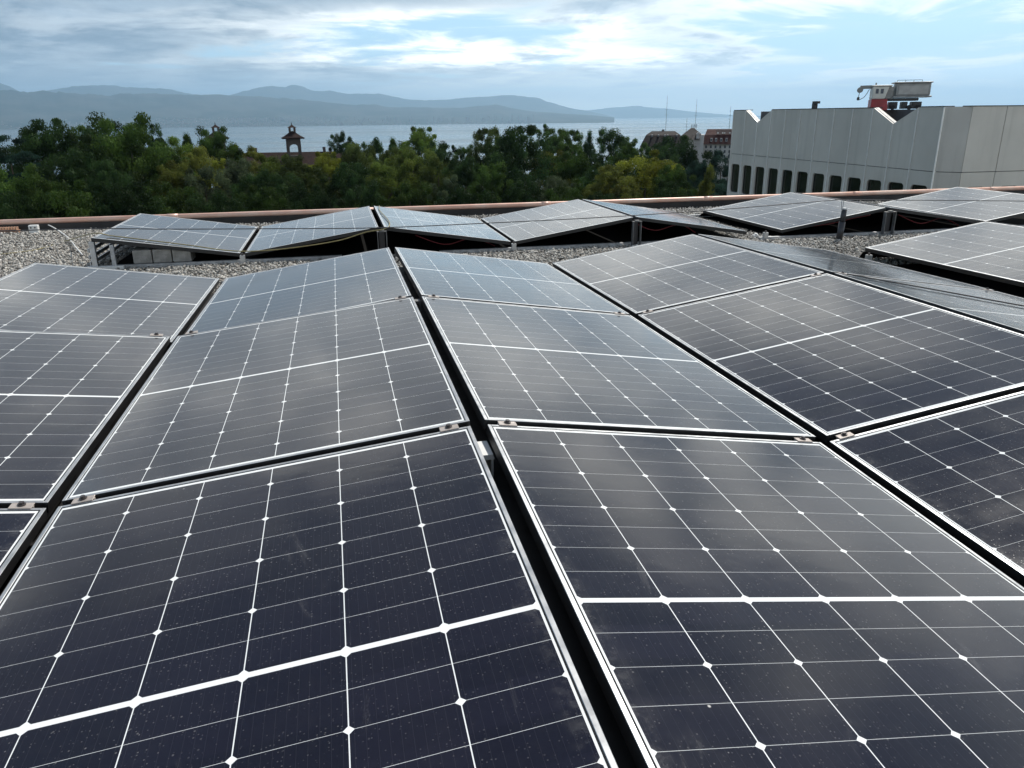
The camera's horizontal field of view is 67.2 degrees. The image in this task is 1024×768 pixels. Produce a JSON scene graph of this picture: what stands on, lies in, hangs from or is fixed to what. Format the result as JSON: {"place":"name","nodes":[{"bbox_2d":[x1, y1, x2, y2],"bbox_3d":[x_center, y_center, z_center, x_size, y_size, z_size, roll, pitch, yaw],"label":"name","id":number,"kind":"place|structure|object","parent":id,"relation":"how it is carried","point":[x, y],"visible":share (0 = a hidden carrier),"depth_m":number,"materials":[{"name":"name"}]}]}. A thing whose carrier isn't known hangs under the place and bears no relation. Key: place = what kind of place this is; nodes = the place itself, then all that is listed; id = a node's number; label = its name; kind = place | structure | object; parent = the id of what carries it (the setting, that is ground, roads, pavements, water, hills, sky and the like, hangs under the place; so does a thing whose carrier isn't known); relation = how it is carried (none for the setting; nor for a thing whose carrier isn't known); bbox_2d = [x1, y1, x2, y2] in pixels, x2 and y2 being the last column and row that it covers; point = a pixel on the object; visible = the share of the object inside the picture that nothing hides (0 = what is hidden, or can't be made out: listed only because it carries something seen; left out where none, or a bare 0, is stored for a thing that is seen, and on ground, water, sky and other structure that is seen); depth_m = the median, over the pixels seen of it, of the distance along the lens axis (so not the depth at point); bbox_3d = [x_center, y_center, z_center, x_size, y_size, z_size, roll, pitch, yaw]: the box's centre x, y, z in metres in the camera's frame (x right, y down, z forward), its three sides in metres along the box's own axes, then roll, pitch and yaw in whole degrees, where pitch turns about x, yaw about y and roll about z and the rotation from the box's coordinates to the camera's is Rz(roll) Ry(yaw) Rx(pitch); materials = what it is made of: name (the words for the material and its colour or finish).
{"place":"outdoors","nodes":[
{"label":"outdoors","id":0,"kind":"place"},
{"bbox_2d":[0,501,46,587],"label":"solar panel","id":1,"kind":"object","parent":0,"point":[21,523],"visible":1,"depth_m":1.96,"materials":[{"name":"glass"}]},
{"bbox_2d":[0,330,169,512],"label":"solar panel","id":2,"kind":"object","parent":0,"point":[65,397],"visible":0.94,"depth_m":2.81,"materials":[{"name":"glass"}]},
{"bbox_2d":[0,294,213,595],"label":"cable tray","id":3,"kind":"object","parent":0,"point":[58,503],"visible":0.07,"depth_m":2.48,"materials":[{"name":"black plastic"}]},
{"bbox_2d":[0,263,218,347],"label":"solar panel","id":4,"kind":"object","parent":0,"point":[41,297],"visible":0.83,"depth_m":4.31,"materials":[{"name":"glass"}]},
{"bbox_2d":[0,83,611,116],"bbox_3d":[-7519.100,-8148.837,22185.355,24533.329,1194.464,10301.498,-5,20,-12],"label":"mountain range","id":5,"kind":"structure","parent":0,"point":[534,104],"depth_m":23914.88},
{"bbox_2d":[0,90,613,129],"bbox_3d":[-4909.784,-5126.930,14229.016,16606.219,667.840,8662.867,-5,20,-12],"label":"mountain foothills","id":6,"kind":"structure","parent":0,"point":[17,108],"depth_m":13824.40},
{"bbox_2d":[1,115,540,128],"bbox_3d":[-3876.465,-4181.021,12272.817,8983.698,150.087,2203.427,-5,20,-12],"label":"shore town","id":7,"kind":"object","parent":6,"relation":"on","point":[325,119],"visible":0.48,"depth_m":12722.48},
{"bbox_2d":[0,423,617,767],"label":"solar panel","id":8,"kind":"object","parent":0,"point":[383,605],"visible":1,"depth_m":1.49,"materials":[{"name":"glass"}]},
{"bbox_2d":[0,117,760,186],"bbox_3d":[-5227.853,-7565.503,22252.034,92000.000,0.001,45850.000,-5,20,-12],"label":"lake","id":9,"kind":"structure","parent":0,"point":[263,139],"depth_m":6566.81,"materials":[{"name":"blue liquid"}]},
{"bbox_2d":[0,0,1023,115],"label":"sky","id":10,"kind":"structure","parent":0,"point":[715,56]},
{"bbox_2d":[586,106,760,117],"bbox_3d":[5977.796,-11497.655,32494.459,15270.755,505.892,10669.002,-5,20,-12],"label":"mountain","id":11,"kind":"structure","parent":0,"point":[633,112],"depth_m":32087.18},
{"bbox_3d":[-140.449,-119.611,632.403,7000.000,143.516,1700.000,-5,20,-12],"label":"ground","id":12,"kind":"structure","parent":0,"visible":0},
{"bbox_2d":[0,162,47,212],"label":"leafy tree","id":13,"kind":"object","parent":12,"relation":"on","point":[23,187],"visible":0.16,"depth_m":70.11,"materials":[{"name":"green plant"}]},
{"bbox_2d":[0,134,50,184],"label":"cedar tree","id":14,"kind":"object","parent":12,"relation":"on","point":[21,156],"visible":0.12,"depth_m":76.96,"materials":[{"name":"green plant"}]},
{"bbox_2d":[0,189,58,219],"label":"leafy tree","id":15,"kind":"object","parent":12,"relation":"on","point":[8,209],"visible":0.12,"depth_m":59.31,"materials":[{"name":"green plant"}]},
{"bbox_2d":[8,117,99,189],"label":"leafy tree","id":16,"kind":"object","parent":12,"relation":"on","point":[43,145],"visible":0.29,"depth_m":82.06,"materials":[{"name":"green plant"}]},
{"bbox_2d":[15,179,95,218],"bbox_3d":[-36.763,-7.262,65.537,9.548,19.940,9.443,-5,20,-12],"label":"leafy tree","id":17,"kind":"object","parent":12,"relation":"on","point":[53,193],"visible":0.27,"depth_m":62.00,"materials":[{"name":"green plant"}]},
{"bbox_2d":[39,146,137,205],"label":"leafy tree","id":18,"kind":"object","parent":12,"relation":"on","point":[70,174],"visible":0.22,"depth_m":76.97,"materials":[{"name":"green plant"}]},
{"bbox_2d":[77,159,144,215],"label":"leafy tree","id":19,"kind":"object","parent":12,"relation":"on","point":[105,171],"visible":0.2,"depth_m":71.92,"materials":[{"name":"green plant"}]},
{"bbox_2d":[66,111,184,194],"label":"leafy tree","id":20,"kind":"object","parent":12,"relation":"on","point":[116,147],"visible":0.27,"depth_m":82.66,"materials":[{"name":"green plant"}]},
{"bbox_2d":[89,179,166,216],"bbox_3d":[-32.226,-7.381,65.698,9.119,19.649,9.390,-5,20,-12],"label":"leafy tree","id":21,"kind":"object","parent":12,"relation":"on","point":[113,202],"visible":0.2,"depth_m":62.07,"materials":[{"name":"green plant"}]},
{"bbox_2d":[142,179,204,214],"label":"leafy tree","id":22,"kind":"object","parent":12,"relation":"on","point":[174,202],"visible":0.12,"depth_m":67.93,"materials":[{"name":"green plant"}]},
{"bbox_2d":[152,159,208,214],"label":"leafy tree","id":23,"kind":"object","parent":12,"relation":"on","point":[174,176],"visible":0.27,"depth_m":81.13,"materials":[{"name":"green plant"}]},
{"bbox_2d":[180,144,225,190],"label":"leafy tree","id":24,"kind":"object","parent":12,"relation":"on","point":[200,152],"visible":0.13,"depth_m":99.31,"materials":[{"name":"green plant"}]},
{"bbox_2d":[181,164,232,211],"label":"leafy tree","id":25,"kind":"object","parent":12,"relation":"on","point":[190,180],"visible":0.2,"depth_m":81.30,"materials":[{"name":"green plant"}]},
{"bbox_2d":[185,189,251,212],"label":"leafy tree","id":26,"kind":"object","parent":12,"relation":"on","point":[220,201],"visible":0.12,"depth_m":66.79,"materials":[{"name":"green plant"}]},
{"bbox_2d":[189,126,252,196],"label":"leafy tree","id":27,"kind":"object","parent":12,"relation":"on","point":[214,145],"visible":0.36,"depth_m":104.62,"materials":[{"name":"green plant"}]},
{"bbox_2d":[207,158,253,208],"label":"leafy tree","id":28,"kind":"object","parent":12,"relation":"on","point":[234,172],"visible":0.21,"depth_m":85.20,"materials":[{"name":"green plant"}]},
{"bbox_2d":[229,168,277,208],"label":"leafy tree","id":29,"kind":"object","parent":12,"relation":"on","point":[249,179],"visible":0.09,"depth_m":80.51,"materials":[{"name":"green plant"}]},
{"bbox_2d":[232,184,297,211],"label":"leafy tree","id":30,"kind":"object","parent":12,"relation":"on","point":[266,199],"visible":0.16,"depth_m":68.47,"materials":[{"name":"green plant"}]},
{"bbox_2d":[246,171,304,207],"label":"leafy tree","id":31,"kind":"object","parent":12,"relation":"on","point":[280,184],"visible":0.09,"depth_m":79.90,"materials":[{"name":"green plant"}]},
{"bbox_2d":[234,147,341,203],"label":"long roof building","id":32,"kind":"structure","parent":12,"relation":"on","point":[308,158],"depth_m":218.96,"materials":[{"name":"stone"}]},
{"bbox_2d":[279,184,346,209],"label":"leafy tree","id":33,"kind":"object","parent":12,"relation":"on","point":[309,201],"visible":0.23,"depth_m":67.86,"materials":[{"name":"green plant"}]},
{"bbox_2d":[286,164,344,208],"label":"leafy tree","id":34,"kind":"object","parent":12,"relation":"on","point":[311,179],"visible":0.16,"depth_m":84.06,"materials":[{"name":"green plant"}]},
{"bbox_2d":[304,151,348,194],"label":"leafy tree","id":35,"kind":"object","parent":12,"relation":"on","point":[322,162],"visible":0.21,"depth_m":111.94,"materials":[{"name":"green plant"}]},
{"bbox_2d":[318,162,385,207],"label":"leafy tree","id":36,"kind":"object","parent":12,"relation":"on","point":[343,179],"visible":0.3,"depth_m":83.00,"materials":[{"name":"green plant"}]},
{"bbox_2d":[339,142,378,207],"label":"leafy tree","id":37,"kind":"object","parent":12,"relation":"on","point":[356,153],"visible":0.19,"depth_m":112.30,"materials":[{"name":"green plant"}]},
{"bbox_2d":[331,181,392,208],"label":"leafy tree","id":38,"kind":"object","parent":12,"relation":"on","point":[368,197],"visible":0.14,"depth_m":72.21,"materials":[{"name":"green plant"}]},
{"bbox_2d":[354,155,412,207],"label":"leafy tree","id":39,"kind":"object","parent":12,"relation":"on","point":[387,174],"visible":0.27,"depth_m":92.58,"materials":[{"name":"green plant"}]},
{"bbox_2d":[379,180,432,206],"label":"leafy tree","id":40,"kind":"object","parent":12,"relation":"on","point":[404,198],"visible":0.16,"depth_m":75.04,"materials":[{"name":"green plant"}]},
{"bbox_2d":[378,146,446,205],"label":"leafy tree","id":41,"kind":"object","parent":12,"relation":"on","point":[410,165],"visible":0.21,"depth_m":98.49,"materials":[{"name":"green plant"}]},
{"bbox_2d":[395,126,444,176],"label":"leafy tree","id":42,"kind":"object","parent":12,"relation":"on","point":[419,136],"visible":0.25,"depth_m":127.30,"materials":[{"name":"green plant"}]},
{"bbox_2d":[414,155,454,204],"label":"leafy tree","id":43,"kind":"object","parent":12,"relation":"on","point":[433,162],"visible":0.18,"depth_m":95.44,"materials":[{"name":"green plant"}]},
{"bbox_2d":[4,209,911,292],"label":"roof","id":44,"kind":"structure","parent":12,"relation":"on","point":[394,257],"depth_m":6.80,"materials":[{"name":"grey gravel"}]},
{"bbox_2d":[414,299,420,313],"bbox_3d":[-0.488,-0.296,3.976,0.090,0.282,0.085,-5,20,-12],"label":"mounting bracket","id":45,"kind":"object","parent":44,"relation":"on","point":[418,302],"visible":0.23,"depth_m":3.92,"materials":[{"name":"metal"}]},
{"bbox_2d":[187,247,411,332],"bbox_3d":[-1.238,-0.575,4.605,1.134,0.033,1.722,-12,20,-9],"label":"solar panel","id":46,"kind":"object","parent":45,"relation":"on","point":[358,279],"visible":0.69,"depth_m":4.44,"materials":[{"name":"glass"}]},
{"bbox_2d":[395,247,628,314],"bbox_3d":[-0.101,-0.664,4.841,1.134,0.033,1.722,4,17,-14],"label":"solar panel","id":47,"kind":"object","parent":45,"relation":"on","point":[480,278],"visible":0.84,"depth_m":4.63,"materials":[{"name":"glass"}]},
{"bbox_2d":[117,221,732,265],"bbox_3d":[-0.734,-1.439,7.681,5.640,0.020,1.640,-5,20,-12],"label":"protective mat","id":48,"kind":"object","parent":44,"relation":"on","point":[614,233],"visible":0.29,"depth_m":7.46,"materials":[{"name":"black rubber"}]},
{"bbox_2d":[0,199,938,293],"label":"gravel","id":49,"kind":"structure","parent":44,"relation":"on","point":[69,251],"depth_m":6.96,"materials":[{"name":"grey gravel"}]},
{"bbox_2d":[87,242,124,268],"bbox_3d":[-3.474,-1.297,6.986,0.270,0.224,1.690,-5,20,-12],"label":"end rack","id":50,"kind":"object","parent":49,"relation":"on","point":[93,257],"visible":0.47,"depth_m":6.25,"materials":[{"name":"metal"}]},
{"bbox_2d":[87,255,341,268],"bbox_3d":[-2.465,-1.025,6.478,2.031,0.026,0.068,-5,20,-12],"label":"base rail","id":51,"kind":"object","parent":49,"relation":"on","point":[229,261],"visible":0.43,"depth_m":6.47,"materials":[{"name":"metal"}]},
{"bbox_2d":[256,214,715,233],"bbox_3d":[-0.296,-1.794,8.632,7.758,0.026,0.068,-5,20,-12],"label":"base rail","id":52,"kind":"object","parent":49,"relation":"on","point":[697,215],"depth_m":9.13,"materials":[{"name":"metal"}]},
{"bbox_2d":[91,213,258,256],"bbox_3d":[-3.033,-1.299,7.179,1.188,0.248,1.755,4,18,-15],"label":"solar panel","id":53,"kind":"object","parent":52,"relation":"on","point":[232,239],"visible":0.98,"depth_m":6.91,"materials":[{"name":"glass"}]},
{"bbox_2d":[245,206,378,255],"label":"solar panel","id":54,"kind":"object","parent":52,"relation":"on","point":[270,239],"visible":0.92,"depth_m":7.12,"materials":[{"name":"glass"}]},
{"bbox_2d":[372,206,510,244],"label":"solar panel","id":55,"kind":"object","parent":52,"relation":"on","point":[401,218],"visible":0.98,"depth_m":7.35,"materials":[{"name":"glass"}]},
{"bbox_2d":[481,199,633,244],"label":"solar panel","id":56,"kind":"object","parent":52,"relation":"on","point":[519,232],"visible":0.97,"depth_m":7.62,"materials":[{"name":"glass"}]},
{"bbox_2d":[582,199,746,233],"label":"solar panel","id":57,"kind":"object","parent":52,"relation":"on","point":[677,219],"visible":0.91,"depth_m":7.71,"materials":[{"name":"glass"}]},
{"bbox_2d":[700,192,885,232],"bbox_3d":[2.990,-1.790,8.427,1.188,0.248,1.755,-13,21,-9],"label":"solar panel","id":58,"kind":"object","parent":52,"relation":"on","point":[788,217],"visible":0.9,"depth_m":8.18,"materials":[{"name":"glass"}]},
{"bbox_2d":[794,192,981,222],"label":"solar panel","id":59,"kind":"object","parent":52,"relation":"on","point":[902,210],"visible":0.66,"depth_m":7.87,"materials":[{"name":"glass"}]},
{"bbox_2d":[439,240,661,252],"bbox_3d":[0.396,-1.258,7.071,2.131,0.026,0.068,-5,20,-12],"label":"base rail","id":60,"kind":"object","parent":49,"relation":"on","point":[543,247],"visible":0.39,"depth_m":7.03,"materials":[{"name":"metal"}]},
{"bbox_2d":[836,200,846,239],"bbox_3d":[3.147,-1.554,7.348,0.073,0.398,0.060,-5,20,-12],"label":"vent post","id":61,"kind":"object","parent":49,"relation":"on","point":[840,229],"visible":0.96,"depth_m":7.34,"materials":[{"name":"metal"}]},
{"bbox_2d":[0,199,838,231],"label":"lightning wire","id":62,"kind":"object","parent":61,"relation":"attached to","point":[404,226],"visible":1,"depth_m":6.46,"materials":[{"name":"metal"}]},
{"bbox_2d":[758,225,1023,239],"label":"base rail","id":63,"kind":"object","parent":49,"relation":"on","point":[844,234],"visible":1,"depth_m":7.63,"materials":[{"name":"metal"}]},
{"bbox_2d":[477,441,493,477],"bbox_3d":[-0.082,0.309,2.255,0.094,0.264,0.108,-5,20,-12],"label":"mounting bracket","id":64,"kind":"object","parent":44,"relation":"on","point":[487,453],"visible":0.23,"depth_m":2.19,"materials":[{"name":"silver metal"}]},
{"bbox_2d":[62,295,470,505],"bbox_3d":[-0.864,-0.057,2.998,1.134,0.046,1.752,-11,21,-9],"label":"solar panel","id":65,"kind":"object","parent":64,"relation":"on","point":[210,403],"visible":0.92,"depth_m":2.65,"materials":[{"name":"glass"}]},
{"bbox_2d":[398,267,636,767],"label":"cable tray","id":66,"kind":"object","parent":64,"relation":"on","point":[620,751],"visible":0.07,"depth_m":1.68,"materials":[{"name":"black plastic"}]},
{"bbox_2d":[486,419,1023,767],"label":"solar panel","id":67,"kind":"object","parent":64,"relation":"on","point":[797,602],"visible":1,"depth_m":1.59,"materials":[{"name":"glass"}]},
{"bbox_3d":[0.209,0.339,2.426,5.893,0.035,0.200,-5,20,-12],"label":"cable tray","id":68,"kind":"object","parent":64,"relation":"on","visible":0},
{"bbox_2d":[637,319,1023,587],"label":"cable tray","id":69,"kind":"object","parent":68,"relation":"on","point":[822,442],"depth_m":2.27,"materials":[{"name":"black plastic"}]},
{"bbox_2d":[421,294,815,441],"bbox_3d":[0.275,-0.129,3.241,1.134,0.044,1.752,4,18,-14],"label":"solar panel","id":70,"kind":"object","parent":69,"relation":"on","point":[528,366],"visible":0.96,"depth_m":2.91,"materials":[{"name":"glass"}]},
{"bbox_2d":[553,234,823,318],"bbox_3d":[1.037,-0.756,5.077,1.134,0.033,1.722,-13,20,-9],"label":"solar panel","id":71,"kind":"object","parent":69,"relation":"on","point":[635,281],"visible":0.9,"depth_m":4.87,"materials":[{"name":"glass"}]},
{"bbox_2d":[638,273,1023,443],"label":"solar panel","id":72,"kind":"object","parent":69,"relation":"on","point":[826,358],"visible":0.97,"depth_m":3.21,"materials":[{"name":"glass"}]},
{"bbox_2d":[830,391,1023,585],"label":"solar panel","id":73,"kind":"object","parent":69,"relation":"on","point":[957,473],"visible":0.99,"depth_m":2.32,"materials":[{"name":"glass"}]},
{"bbox_2d":[0,186,1023,230],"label":"roof parapet","id":74,"kind":"structure","parent":44,"relation":"on","point":[250,217],"depth_m":9.44,"materials":[{"name":"orange metal"}]},
{"bbox_2d":[700,210,1023,235],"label":"protective mat","id":75,"kind":"object","parent":44,"relation":"on","point":[872,222],"visible":0.27,"depth_m":8.34,"materials":[{"name":"black rubber"}]},
{"bbox_2d":[877,187,1023,221],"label":"solar panel","id":76,"kind":"object","parent":44,"relation":"on","point":[1011,206],"visible":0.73,"depth_m":8.81,"materials":[{"name":"glass"}]},
{"bbox_2d":[891,264,1023,297],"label":"protective mat","id":77,"kind":"object","parent":44,"relation":"on","point":[1009,289],"depth_m":5.58,"materials":[{"name":"black rubber"}]},
{"bbox_3d":[1.798,-0.518,4.381,0.128,0.050,3.464,-5,20,-12],"label":"cable tray","id":78,"kind":"object","parent":44,"relation":"on","visible":0},
{"bbox_2d":[698,234,993,290],"bbox_3d":[2.174,-0.849,5.313,1.134,0.034,1.722,4,17,-14],"label":"solar panel","id":79,"kind":"object","parent":78,"relation":"on","point":[827,262],"visible":0.73,"depth_m":5.11,"materials":[{"name":"glass"}]},
{"bbox_2d":[436,156,488,203],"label":"leafy tree","id":80,"kind":"object","parent":12,"relation":"on","point":[465,173],"visible":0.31,"depth_m":92.14,"materials":[{"name":"green plant"}]},
{"bbox_2d":[431,184,495,204],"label":"leafy tree","id":81,"kind":"object","parent":12,"relation":"on","point":[463,196],"visible":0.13,"depth_m":69.74,"materials":[{"name":"green plant"}]},
{"bbox_2d":[466,125,498,190],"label":"leafy tree","id":82,"kind":"object","parent":12,"relation":"on","point":[480,135],"visible":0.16,"depth_m":123.43,"materials":[{"name":"green plant"}]},
{"bbox_2d":[467,160,513,203],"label":"leafy tree","id":83,"kind":"object","parent":12,"relation":"on","point":[494,174],"visible":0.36,"depth_m":88.35,"materials":[{"name":"green plant"}]},
{"bbox_2d":[469,124,555,201],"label":"leafy tree","id":84,"kind":"object","parent":12,"relation":"on","point":[515,154],"visible":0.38,"depth_m":97.71,"materials":[{"name":"green plant"}]},
{"bbox_2d":[490,179,546,203],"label":"leafy tree","id":85,"kind":"object","parent":12,"relation":"on","point":[519,193],"visible":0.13,"depth_m":73.60,"materials":[{"name":"green plant"}]},
{"bbox_2d":[536,128,576,189],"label":"leafy tree","id":86,"kind":"object","parent":12,"relation":"on","point":[558,143],"visible":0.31,"depth_m":137.61,"materials":[{"name":"green plant"}]},
{"bbox_2d":[544,182,584,201],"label":"leafy tree","id":87,"kind":"object","parent":12,"relation":"on","point":[550,195],"visible":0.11,"depth_m":71.61,"materials":[{"name":"green plant"}]},
{"bbox_2d":[544,149,601,198],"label":"leafy tree","id":88,"kind":"object","parent":12,"relation":"on","point":[572,167],"visible":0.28,"depth_m":95.47,"materials":[{"name":"green plant"}]},
{"bbox_2d":[587,126,631,199],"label":"leafy tree","id":89,"kind":"object","parent":12,"relation":"on","point":[605,135],"visible":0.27,"depth_m":131.63,"materials":[{"name":"green plant"}]},
{"bbox_2d":[581,164,642,199],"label":"round tree","id":90,"kind":"object","parent":12,"relation":"on","point":[602,181],"visible":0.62,"depth_m":82.45,"materials":[{"name":"green plant"}]},
{"bbox_2d":[604,142,644,198],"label":"leafy tree","id":91,"kind":"object","parent":12,"relation":"on","point":[626,153],"visible":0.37,"depth_m":120.85,"materials":[{"name":"green plant"}]},
{"bbox_2d":[605,149,684,198],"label":"round tree","id":92,"kind":"object","parent":12,"relation":"on","point":[645,180],"visible":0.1,"depth_m":87.66,"materials":[{"name":"green plant"}]},
{"bbox_2d":[638,180,692,198],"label":"leafy tree","id":93,"kind":"object","parent":12,"relation":"on","point":[668,190],"visible":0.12,"depth_m":72.06,"materials":[{"name":"green plant"}]},
{"bbox_2d":[645,164,698,197],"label":"leafy tree","id":94,"kind":"object","parent":12,"relation":"on","point":[675,176],"visible":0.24,"depth_m":84.94,"materials":[{"name":"green plant"}]},
{"bbox_2d":[641,135,717,191],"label":"leafy tree","id":95,"kind":"object","parent":12,"relation":"on","point":[686,154],"visible":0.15,"depth_m":122.92,"materials":[{"name":"green plant"}]},
{"bbox_2d":[684,159,719,196],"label":"leafy tree","id":96,"kind":"object","parent":12,"relation":"on","point":[699,171],"visible":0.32,"depth_m":103.00,"materials":[{"name":"green plant"}]},
{"bbox_2d":[698,129,731,190],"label":"pale house","id":97,"kind":"structure","parent":12,"relation":"on","point":[714,139],"depth_m":205.76,"materials":[{"name":"paint"}]},
{"bbox_2d":[727,105,1023,195],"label":"office block","id":98,"kind":"structure","parent":12,"relation":"on","point":[809,150],"depth_m":30.35,"materials":[{"name":"metal"}]},
{"bbox_2d":[857,80,933,109],"bbox_3d":[15.311,-11.614,30.977,2.691,1.144,1.075,5,20,16],"label":"roof crane","id":99,"kind":"object","parent":98,"relation":"on","point":[880,95],"visible":0.96,"depth_m":30.65,"materials":[{"name":"red paint"}]},
{"bbox_3d":[3.165,0.042,3.169,0.135,0.109,0.085,-5,20,-12],"label":"bracket","id":100,"kind":"object","parent":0,"visible":0},
{"bbox_2d":[834,271,1023,334],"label":"solar panel","id":101,"kind":"object","parent":100,"relation":"on","point":[1010,317],"visible":0.91,"depth_m":3.92,"materials":[{"name":"glass"}]},
{"bbox_3d":[4.219,-0.706,5.049,0.135,0.269,0.085,-5,20,-12],"label":"bracket","id":102,"kind":"object","parent":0,"visible":0},
{"bbox_2d":[859,222,1023,286],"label":"solar panel","id":103,"kind":"object","parent":102,"relation":"on","point":[991,251],"visible":0.98,"depth_m":5.83,"materials":[{"name":"glass"}]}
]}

